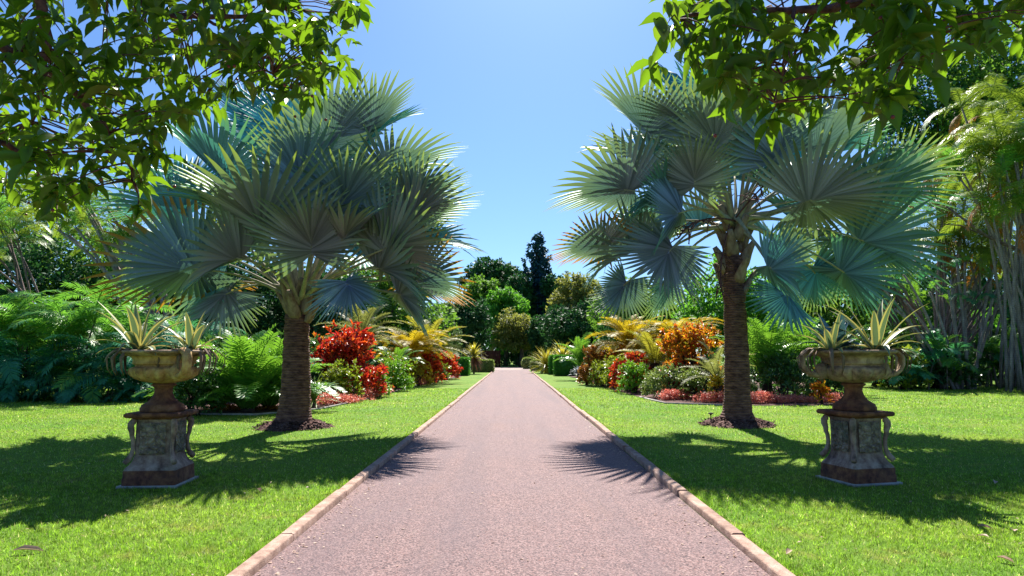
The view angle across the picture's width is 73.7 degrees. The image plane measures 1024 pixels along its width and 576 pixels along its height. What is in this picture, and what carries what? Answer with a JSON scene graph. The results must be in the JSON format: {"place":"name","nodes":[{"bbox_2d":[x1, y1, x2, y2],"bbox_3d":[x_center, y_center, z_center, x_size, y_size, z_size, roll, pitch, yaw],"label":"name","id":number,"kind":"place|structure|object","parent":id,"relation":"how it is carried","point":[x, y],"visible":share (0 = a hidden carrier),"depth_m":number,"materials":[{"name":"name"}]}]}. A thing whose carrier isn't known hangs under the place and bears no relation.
{"place":"outdoors","nodes":[
{"label":"outdoors","id":0,"kind":"place"},
{"bbox_2d":[253,370,769,575],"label":"path","id":1,"kind":"structure","parent":0,"point":[449,523],"depth_m":7.03,"materials":[{"name":"pink gravel"}]},
{"bbox_2d":[1,383,1018,575],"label":"leaf litter","id":2,"kind":"object","parent":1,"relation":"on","point":[278,573],"visible":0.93,"depth_m":7.33,"materials":[{"name":"brown plant"}]},
{"bbox_2d":[0,357,1023,575],"bbox_3d":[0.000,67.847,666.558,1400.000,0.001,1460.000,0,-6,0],"label":"lawn","id":3,"kind":"structure","parent":0,"point":[552,380],"depth_m":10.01,"materials":[{"name":"green plant"}]},
{"bbox_2d":[0,195,71,358],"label":"leaning palm","id":4,"kind":"object","parent":3,"relation":"on","point":[14,221],"visible":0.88,"depth_m":35.71,"materials":[{"name":"plant"}]},
{"bbox_2d":[0,164,105,287],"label":"broadleaf tree","id":5,"kind":"object","parent":3,"relation":"on","point":[45,230],"visible":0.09,"depth_m":57.96,"materials":[{"name":"green plant"}]},
{"bbox_2d":[0,226,117,366],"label":"broadleaf tree","id":6,"kind":"object","parent":3,"relation":"on","point":[48,268],"visible":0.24,"depth_m":45.77,"materials":[{"name":"green plant"}]},
{"bbox_2d":[0,376,175,402],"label":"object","id":7,"kind":"object","parent":3,"relation":"on","point":[48,390],"visible":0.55,"depth_m":23.83,"materials":[{"name":"green plant"}]},
{"bbox_2d":[0,278,179,402],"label":"feather palm","id":8,"kind":"object","parent":3,"relation":"on","point":[25,326],"visible":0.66,"depth_m":25.63,"materials":[{"name":"plant"}]},
{"bbox_2d":[0,328,185,402],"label":"feather palm","id":9,"kind":"object","parent":3,"relation":"on","point":[12,365],"visible":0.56,"depth_m":24.56,"materials":[{"name":"green plant"}]},
{"bbox_2d":[20,206,180,343],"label":"broadleaf tree","id":10,"kind":"object","parent":3,"relation":"on","point":[83,255],"visible":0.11,"depth_m":47.56,"materials":[{"name":"green plant"}]},
{"bbox_2d":[27,171,177,342],"bbox_3d":[-19.151,-0.280,33.285,7.524,10.433,4.702,0,-6,0],"label":"leaning palm","id":11,"kind":"object","parent":3,"relation":"on","point":[100,234],"visible":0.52,"depth_m":32.99,"materials":[{"name":"green plant"}]},
{"bbox_2d":[116,409,198,488],"bbox_3d":[-4.449,2.016,8.648,0.710,0.898,0.710,0,-6,-4],"label":"pedestal","id":12,"kind":"object","parent":3,"relation":"on","point":[159,443],"visible":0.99,"depth_m":8.41,"materials":[{"name":"stone"}]},
{"bbox_2d":[118,347,209,412],"bbox_3d":[-4.449,1.168,8.732,1.094,0.805,1.090,0,-6,-1],"label":"garden urn","id":13,"kind":"object","parent":12,"relation":"on","point":[166,376],"visible":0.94,"depth_m":8.44,"materials":[{"name":"beige stone"}]},
{"bbox_2d":[86,299,184,375],"bbox_3d":[-4.692,0.601,8.562,1.201,0.979,1.046,-5,-7,39],"label":"agave","id":14,"kind":"object","parent":13,"relation":"in","point":[135,338],"visible":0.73,"depth_m":8.49,"materials":[{"name":"green plant"}]},
{"bbox_2d":[161,310,225,374],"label":"agave","id":15,"kind":"object","parent":13,"relation":"in","point":[193,338],"visible":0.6,"depth_m":8.69,"materials":[{"name":"green plant"}]},
{"bbox_2d":[0,0,375,228],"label":"shade tree","id":16,"kind":"object","parent":3,"relation":"on","point":[57,74],"visible":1,"depth_m":3.47,"materials":[{"name":"green plant"}]},
{"bbox_2d":[173,363,226,415],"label":"shrub","id":17,"kind":"object","parent":3,"relation":"on","point":[189,387],"visible":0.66,"depth_m":18.23,"materials":[{"name":"green plant"}]},
{"bbox_2d":[137,251,281,344],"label":"broadleaf tree","id":18,"kind":"object","parent":3,"relation":"on","point":[266,291],"visible":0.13,"depth_m":45.61,"materials":[{"name":"green plant"}]},
{"bbox_2d":[79,60,487,423],"bbox_3d":[-5.090,-1.239,15.432,9.143,8.779,7.234,0,-6,0],"label":"fan palm","id":19,"kind":"object","parent":3,"relation":"on","point":[304,187],"visible":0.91,"depth_m":14.78,"materials":[{"name":"green plant"}]},
{"bbox_2d":[252,418,334,431],"bbox_3d":[-4.888,3.003,15.334,1.825,0.379,1.860,0,-6,0],"label":"mulch mound","id":20,"kind":"object","parent":3,"relation":"on","point":[276,426],"visible":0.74,"depth_m":14.84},
{"bbox_2d":[235,257,382,346],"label":"broadleaf tree","id":21,"kind":"object","parent":3,"relation":"on","point":[280,321],"visible":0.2,"depth_m":47.44,"materials":[{"name":"green plant"}]},
{"bbox_2d":[184,375,461,412],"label":"bed soil","id":22,"kind":"structure","parent":3,"relation":"on","point":[258,410],"depth_m":20.25,"materials":[{"name":"brown soil"}]},
{"bbox_2d":[72,315,245,383],"bbox_3d":[-14.969,2.882,29.035,6.373,3.730,5.477,0,-6,0],"label":"feather palm","id":23,"kind":"object","parent":22,"relation":"on","point":[216,331],"visible":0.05,"depth_m":29.39,"materials":[{"name":"plant"}]},
{"bbox_2d":[131,335,268,409],"bbox_3d":[-8.872,2.523,20.251,4.163,2.284,4.116,0,-6,0],"label":"cycad","id":24,"kind":"object","parent":22,"relation":"on","point":[225,400],"visible":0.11,"depth_m":19.89,"materials":[{"name":"green plant"}]},
{"bbox_2d":[174,329,273,400],"bbox_3d":[-10.272,2.806,24.788,4.203,2.677,3.823,0,-6,0],"label":"shrub","id":25,"kind":"object","parent":22,"relation":"on","point":[217,343],"visible":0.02,"depth_m":24.02,"materials":[{"name":"green plant"}]},
{"bbox_2d":[148,323,339,411],"bbox_3d":[-7.550,2.311,19.716,5.250,2.601,5.066,0,-6,0],"label":"cycad","id":26,"kind":"object","parent":22,"relation":"on","point":[244,373],"visible":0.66,"depth_m":19.05,"materials":[{"name":"green plant"}]},
{"bbox_2d":[178,335,345,408],"bbox_3d":[-7.298,2.515,20.465,4.772,2.342,4.695,0,-6,0],"label":"cycad","id":27,"kind":"object","parent":22,"relation":"on","point":[273,400],"visible":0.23,"depth_m":20.14,"materials":[{"name":"green plant"}]},
{"bbox_2d":[315,358,364,398],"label":"shrub","id":28,"kind":"object","parent":22,"relation":"on","point":[341,373],"visible":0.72,"depth_m":24.15,"materials":[{"name":"green plant"}]},
{"bbox_2d":[310,319,388,394],"bbox_3d":[-6.389,2.732,26.320,3.235,3.057,3.247,-5,-8,43],"label":"shrub","id":29,"kind":"object","parent":22,"relation":"on","point":[352,346],"visible":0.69,"depth_m":25.93,"materials":[{"name":"red plant"}]},
{"bbox_2d":[311,384,393,404],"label":"ground cover","id":30,"kind":"object","parent":22,"relation":"on","point":[354,397],"visible":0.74,"depth_m":23.02,"materials":[{"name":"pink plant"}]},
{"bbox_2d":[314,305,404,387],"bbox_3d":[-6.722,2.609,29.918,4.022,4.024,3.752,0,-6,0],"label":"cycad","id":31,"kind":"object","parent":22,"relation":"on","point":[364,324],"visible":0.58,"depth_m":29.71,"materials":[{"name":"yellow plant"}]},
{"bbox_2d":[381,356,413,390],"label":"shrub","id":32,"kind":"object","parent":22,"relation":"on","point":[396,378],"visible":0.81,"depth_m":31.02,"materials":[{"name":"green plant"}]},
{"bbox_2d":[370,346,424,386],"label":"cycad","id":33,"kind":"object","parent":22,"relation":"on","point":[399,352],"visible":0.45,"depth_m":34.35,"materials":[{"name":"green plant"}]},
{"bbox_2d":[366,325,444,376],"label":"shrub","id":34,"kind":"object","parent":22,"relation":"on","point":[375,364],"visible":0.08,"depth_m":40.77,"materials":[{"name":"red plant"}]},
{"bbox_2d":[369,327,453,384],"bbox_3d":[-5.688,3.739,37.734,5.020,3.321,5.050,0,-6,0],"label":"cycad","id":35,"kind":"object","parent":22,"relation":"on","point":[418,342],"visible":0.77,"depth_m":37.39,"materials":[{"name":"yellow plant"}]},
{"bbox_2d":[403,353,435,385],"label":"shrub","id":36,"kind":"object","parent":22,"relation":"on","point":[419,371],"visible":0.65,"depth_m":36.47,"materials":[{"name":"green plant"}]},
{"bbox_2d":[413,350,446,383],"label":"shrub","id":37,"kind":"object","parent":22,"relation":"on","point":[436,364],"visible":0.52,"depth_m":39.63,"materials":[{"name":"red plant"}]},
{"bbox_2d":[397,316,473,380],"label":"cycad","id":38,"kind":"object","parent":22,"relation":"on","point":[435,328],"visible":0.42,"depth_m":41.45,"materials":[{"name":"yellow plant"}]},
{"bbox_2d":[433,350,462,378],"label":"shrub","id":39,"kind":"object","parent":22,"relation":"on","point":[454,368],"visible":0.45,"depth_m":46.37,"materials":[{"name":"red plant"}]},
{"bbox_2d":[226,372,491,575],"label":"kerb","id":40,"kind":"structure","parent":3,"relation":"on","point":[255,563],"depth_m":6.80,"materials":[{"name":"concrete"}]},
{"bbox_2d":[339,265,460,361],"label":"broadleaf tree","id":41,"kind":"object","parent":3,"relation":"on","point":[397,312],"visible":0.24,"depth_m":63.86,"materials":[{"name":"green plant"}]},
{"bbox_2d":[434,302,462,351],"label":"broadleaf tree","id":42,"kind":"object","parent":3,"relation":"on","point":[453,332],"visible":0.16,"depth_m":71.64,"materials":[{"name":"green plant"}]},
{"bbox_2d":[435,293,494,356],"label":"broadleaf tree","id":43,"kind":"object","parent":3,"relation":"on","point":[471,316],"visible":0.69,"depth_m":96.44,"materials":[{"name":"green plant"}]},
{"bbox_2d":[463,342,486,373],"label":"strap leaf tree","id":44,"kind":"object","parent":3,"relation":"on","point":[474,363],"visible":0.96,"depth_m":60.44,"materials":[{"name":"yellow plant"}]},
{"bbox_2d":[453,273,500,358],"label":"broadleaf tree","id":45,"kind":"object","parent":3,"relation":"on","point":[477,291],"visible":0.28,"depth_m":113.65,"materials":[{"name":"green plant"}]},
{"bbox_2d":[456,256,522,358],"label":"broadleaf tree","id":46,"kind":"object","parent":3,"relation":"on","point":[488,267],"visible":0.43,"depth_m":138.14,"materials":[{"name":"green plant"}]},
{"bbox_2d":[482,285,530,365],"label":"broadleaf tree","id":47,"kind":"object","parent":3,"relation":"on","point":[500,300],"visible":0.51,"depth_m":106.81,"materials":[{"name":"green plant"}]},
{"bbox_2d":[490,307,537,366],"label":"broadleaf tree","id":48,"kind":"object","parent":3,"relation":"on","point":[512,336],"visible":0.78,"depth_m":99.31,"materials":[{"name":"green plant"}]},
{"bbox_2d":[504,273,538,364],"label":"broadleaf tree","id":49,"kind":"object","parent":3,"relation":"on","point":[522,280],"visible":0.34,"depth_m":123.37,"materials":[{"name":"green plant"}]},
{"bbox_2d":[523,314,553,366],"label":"broadleaf tree","id":50,"kind":"object","parent":3,"relation":"on","point":[536,340],"visible":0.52,"depth_m":95.50,"materials":[{"name":"green plant"}]},
{"bbox_2d":[509,231,572,355],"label":"conifer","id":51,"kind":"object","parent":3,"relation":"on","point":[540,264],"visible":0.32,"depth_m":127.89,"materials":[{"name":"green plant"}]},
{"bbox_2d":[528,340,577,373],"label":"strap leaf clump","id":52,"kind":"object","parent":3,"relation":"on","point":[561,350],"visible":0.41,"depth_m":62.31,"materials":[{"name":"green plant"}]},
{"bbox_2d":[539,273,572,313],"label":"broadleaf tree","id":53,"kind":"object","parent":3,"relation":"on","point":[549,280],"visible":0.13,"depth_m":121.84,"materials":[{"name":"green plant"}]},
{"bbox_2d":[552,354,576,375],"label":"hedge","id":54,"kind":"object","parent":3,"relation":"on","point":[560,368],"visible":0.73,"depth_m":54.81,"materials":[{"name":"green plant"}]},
{"bbox_2d":[537,298,609,353],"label":"broadleaf tree","id":55,"kind":"object","parent":3,"relation":"on","point":[564,327],"visible":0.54,"depth_m":82.22,"materials":[{"name":"green plant"}]},
{"bbox_2d":[545,271,603,320],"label":"broadleaf tree","id":56,"kind":"object","parent":3,"relation":"on","point":[571,295],"visible":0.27,"depth_m":90.82,"materials":[{"name":"green plant"}]},
{"bbox_2d":[582,276,714,356],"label":"broadleaf tree","id":57,"kind":"object","parent":3,"relation":"on","point":[590,317],"visible":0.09,"depth_m":60.65,"materials":[{"name":"green plant"}]},
{"bbox_2d":[533,371,795,575],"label":"kerb","id":58,"kind":"structure","parent":3,"relation":"on","point":[760,557],"depth_m":6.95,"materials":[{"name":"concrete"}]},
{"bbox_2d":[566,375,841,404],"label":"bed soil","id":59,"kind":"structure","parent":3,"relation":"on","point":[639,392],"depth_m":24.37,"materials":[{"name":"brown soil"}]},
{"bbox_2d":[552,331,599,374],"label":"cycad","id":60,"kind":"object","parent":59,"relation":"on","point":[579,355],"visible":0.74,"depth_m":45.52,"materials":[{"name":"green plant"}]},
{"bbox_2d":[582,345,610,385],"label":"shrub","id":61,"kind":"object","parent":59,"relation":"on","point":[594,355],"visible":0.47,"depth_m":37.10,"materials":[{"name":"red plant"}]},
{"bbox_2d":[587,359,620,386],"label":"shrub","id":62,"kind":"object","parent":59,"relation":"on","point":[599,369],"visible":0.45,"depth_m":35.58,"materials":[{"name":"green plant"}]},
{"bbox_2d":[598,354,627,388],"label":"shrub","id":63,"kind":"object","parent":59,"relation":"on","point":[608,363],"visible":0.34,"depth_m":33.71,"materials":[{"name":"green plant"}]},
{"bbox_2d":[584,314,666,356],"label":"cycad","id":64,"kind":"object","parent":59,"relation":"on","point":[623,334],"visible":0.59,"depth_m":37.57,"materials":[{"name":"yellow plant"}]},
{"bbox_2d":[608,351,653,390],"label":"shrub","id":65,"kind":"object","parent":59,"relation":"on","point":[615,364],"visible":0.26,"depth_m":31.07,"materials":[{"name":"red plant"}]},
{"bbox_2d":[614,360,651,392],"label":"shrub","id":66,"kind":"object","parent":59,"relation":"on","point":[632,369],"visible":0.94,"depth_m":29.11,"materials":[{"name":"green plant"}]},
{"bbox_2d":[584,316,689,367],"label":"shrub","id":67,"kind":"object","parent":59,"relation":"on","point":[602,338],"visible":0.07,"depth_m":41.41,"materials":[{"name":"plant"}]},
{"bbox_2d":[615,330,689,389],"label":"cycad","id":68,"kind":"object","parent":59,"relation":"on","point":[652,354],"visible":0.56,"depth_m":31.49,"materials":[{"name":"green plant"}]},
{"bbox_2d":[639,362,686,397],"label":"shrub","id":69,"kind":"object","parent":59,"relation":"on","point":[659,376],"visible":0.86,"depth_m":26.06,"materials":[{"name":"green plant"}]},
{"bbox_2d":[625,317,723,358],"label":"cycad","id":70,"kind":"object","parent":59,"relation":"on","point":[660,324],"visible":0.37,"depth_m":34.48,"materials":[{"name":"yellow plant"}]},
{"bbox_2d":[656,388,700,400],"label":"ground cover","id":71,"kind":"object","parent":59,"relation":"on","point":[669,394],"visible":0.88,"depth_m":24.75,"materials":[{"name":"pink plant"}]},
{"bbox_2d":[655,320,723,392],"bbox_3d":[7.368,2.869,27.891,3.016,3.105,2.926,0,-6,0],"label":"shrub","id":72,"kind":"object","parent":59,"relation":"on","point":[683,343],"visible":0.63,"depth_m":27.56,"materials":[{"name":"orange plant"}]},
{"bbox_2d":[675,368,712,399],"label":"shrub","id":73,"kind":"object","parent":59,"relation":"on","point":[693,383],"visible":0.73,"depth_m":25.02,"materials":[{"name":"green plant"}]},
{"bbox_2d":[690,390,723,402],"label":"ground cover","id":74,"kind":"object","parent":59,"relation":"on","point":[711,397],"visible":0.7,"depth_m":23.41,"materials":[{"name":"pink plant"}]},
{"bbox_2d":[676,341,760,397],"bbox_3d":[7.329,2.954,24.373,2.842,2.242,3.150,0,-6,0],"label":"cycad","id":75,"kind":"object","parent":59,"relation":"on","point":[713,366],"visible":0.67,"depth_m":24.30,"materials":[{"name":"green plant"}]},
{"bbox_2d":[710,312,816,392],"bbox_3d":[9.539,2.561,25.780,3.694,3.302,4.109,0,-6,0],"label":"cycad","id":76,"kind":"object","parent":59,"relation":"on","point":[763,340],"visible":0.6,"depth_m":25.43,"materials":[{"name":"green plant"}]},
{"bbox_2d":[750,351,817,395],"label":"shrub","id":77,"kind":"object","parent":59,"relation":"on","point":[785,373],"visible":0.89,"depth_m":24.56,"materials":[{"name":"green plant"}]},
{"bbox_2d":[751,390,842,403],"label":"ground cover","id":78,"kind":"object","parent":59,"relation":"on","point":[761,396],"visible":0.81,"depth_m":23.12,"materials":[{"name":"pink plant"}]},
{"bbox_2d":[749,316,857,392],"bbox_3d":[12.441,2.802,28.471,4.794,3.355,4.664,0,-6,0],"label":"cycad","id":79,"kind":"object","parent":59,"relation":"on","point":[806,332],"visible":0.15,"depth_m":28.18,"materials":[{"name":"green plant"}]},
{"bbox_2d":[809,379,835,403],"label":"shrub","id":80,"kind":"object","parent":59,"relation":"on","point":[820,387],"visible":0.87,"depth_m":22.71,"materials":[{"name":"orange plant"}]},
{"bbox_2d":[802,358,844,399],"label":"shrub","id":81,"kind":"object","parent":59,"relation":"on","point":[829,383],"visible":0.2,"depth_m":24.99,"materials":[{"name":"green plant"}]},
{"bbox_2d":[698,416,776,428],"bbox_3d":[5.242,3.085,15.911,1.909,0.374,1.913,0,-6,0],"label":"mulch mound","id":82,"kind":"object","parent":3,"relation":"on","point":[744,423],"visible":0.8,"depth_m":15.40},
{"bbox_2d":[670,254,814,373],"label":"broadleaf tree","id":83,"kind":"object","parent":3,"relation":"on","point":[707,308],"visible":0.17,"depth_m":50.38,"materials":[{"name":"green plant"}]},
{"bbox_2d":[546,56,972,421],"bbox_3d":[5.846,-1.646,16.648,10.294,9.808,5.976,0,-6,0],"label":"fan palm","id":84,"kind":"object","parent":3,"relation":"on","point":[865,201],"visible":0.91,"depth_m":15.77,"materials":[{"name":"green plant"}]},
{"bbox_2d":[625,0,1023,154],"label":"shade tree","id":85,"kind":"object","parent":3,"relation":"on","point":[900,32],"visible":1,"depth_m":3.04,"materials":[{"name":"green plant"}]},
{"bbox_2d":[766,251,938,341],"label":"broadleaf tree","id":86,"kind":"object","parent":3,"relation":"on","point":[829,317],"visible":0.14,"depth_m":47.74,"materials":[{"name":"green plant"}]},
{"bbox_2d":[815,409,902,486],"bbox_3d":[4.442,2.032,8.810,0.710,0.898,0.710,1,-6,-14],"label":"pedestal","id":87,"kind":"object","parent":3,"relation":"on","point":[855,456],"visible":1,"depth_m":8.59,"materials":[{"name":"stone"}]},
{"bbox_2d":[799,348,904,411],"bbox_3d":[4.442,1.184,8.894,1.094,0.805,1.090,-5,-7,40],"label":"garden urn","id":88,"kind":"object","parent":87,"relation":"on","point":[862,367],"visible":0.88,"depth_m":8.67,"materials":[{"name":"beige stone"}]},
{"bbox_2d":[794,310,861,374],"bbox_3d":[4.067,0.700,8.786,0.848,0.826,0.763,0,-6,0],"label":"agave","id":89,"kind":"object","parent":88,"relation":"in","point":[829,342],"visible":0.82,"depth_m":8.69,"materials":[{"name":"green plant"}]},
{"bbox_2d":[801,314,869,370],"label":"agave","id":90,"kind":"object","parent":88,"relation":"in","point":[842,333],"visible":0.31,"depth_m":9.07,"materials":[{"name":"green plant"}]},
{"bbox_2d":[820,298,928,374],"bbox_3d":[4.744,0.610,8.833,1.373,1.014,1.252,0,-6,0],"label":"agave","id":91,"kind":"object","parent":88,"relation":"in","point":[879,319],"visible":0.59,"depth_m":8.71,"materials":[{"name":"green plant"}]},
{"bbox_2d":[813,165,938,379],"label":"cane palm","id":92,"kind":"object","parent":3,"relation":"on","point":[893,316],"visible":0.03,"depth_m":44.01,"materials":[{"name":"green plant"}]},
{"bbox_2d":[845,322,924,386],"bbox_3d":[19.325,3.501,35.761,4.444,3.445,4.149,-5,-8,41],"label":"shrub","id":93,"kind":"object","parent":3,"relation":"on","point":[888,331],"visible":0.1,"depth_m":35.48,"materials":[{"name":"green plant"}]},
{"bbox_2d":[876,344,934,389],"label":"shrub","id":94,"kind":"object","parent":3,"relation":"on","point":[904,384],"visible":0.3,"depth_m":32.17,"materials":[{"name":"green plant"}]},
{"bbox_2d":[829,44,1023,334],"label":"broadleaf tree","id":95,"kind":"object","parent":3,"relation":"on","point":[928,107],"visible":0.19,"depth_m":59.95,"materials":[{"name":"green plant"}]},
{"bbox_2d":[871,328,981,389],"bbox_3d":[19.640,3.381,32.820,5.018,2.982,4.610,-3,-6,29],"label":"feather palm","id":96,"kind":"object","parent":3,"relation":"on","point":[939,349],"visible":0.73,"depth_m":32.20,"materials":[{"name":"plant"}]},
{"bbox_2d":[856,210,1023,375],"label":"broadleaf tree","id":97,"kind":"object","parent":3,"relation":"on","point":[929,311],"visible":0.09,"depth_m":52.01,"materials":[{"name":"green plant"}]},
{"bbox_2d":[899,333,990,388],"bbox_3d":[21.268,3.673,34.132,4.444,2.926,4.219,0,-6,0],"label":"shrub","id":98,"kind":"object","parent":3,"relation":"on","point":[982,369],"visible":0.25,"depth_m":32.67,"materials":[{"name":"green plant"}]},
{"bbox_2d":[877,253,1018,389],"bbox_3d":[21.306,1.608,33.230,7.325,6.636,1.934,0,-6,0],"label":"cane palm","id":99,"kind":"object","parent":3,"relation":"on","point":[982,338],"visible":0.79,"depth_m":33.15,"materials":[{"name":"green plant"}]},
{"bbox_2d":[877,257,1019,388],"bbox_3d":[21.252,1.708,33.954,8.578,6.574,2.927,-1,-6,11],"label":"cane palm","id":100,"kind":"object","parent":3,"relation":"on","point":[978,296],"visible":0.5,"depth_m":33.90,"materials":[{"name":"green plant"}]},
{"bbox_2d":[900,21,1023,308],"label":"broadleaf tree","id":101,"kind":"object","parent":3,"relation":"on","point":[985,68],"visible":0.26,"depth_m":56.98,"materials":[{"name":"green plant"}]},
{"bbox_2d":[902,152,1023,386],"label":"cane palm","id":102,"kind":"object","parent":3,"relation":"on","point":[960,245],"visible":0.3,"depth_m":36.74,"materials":[{"name":"green plant"}]},
{"bbox_2d":[921,72,1023,389],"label":"cane palm","id":103,"kind":"object","parent":3,"relation":"on","point":[1014,107],"visible":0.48,"depth_m":33.74,"materials":[{"name":"green plant"}]},
{"bbox_2d":[922,109,1023,391],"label":"cane palm","id":104,"kind":"object","parent":3,"relation":"on","point":[1005,143],"visible":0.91,"depth_m":30.90,"materials":[{"name":"green plant"}]},
{"bbox_2d":[932,332,1023,387],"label":"feather palm","id":105,"kind":"object","parent":3,"relation":"on","point":[995,347],"visible":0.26,"depth_m":35.57,"materials":[{"name":"plant"}]},
{"bbox_2d":[938,206,1020,252],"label":"dead branch","id":106,"kind":"object","parent":3,"relation":"on","point":[978,231],"visible":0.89,"depth_m":31.44,"materials":[{"name":"wood"}]},
{"bbox_2d":[0,0,1023,356],"label":"sky","id":107,"kind":"structure","parent":0,"point":[510,81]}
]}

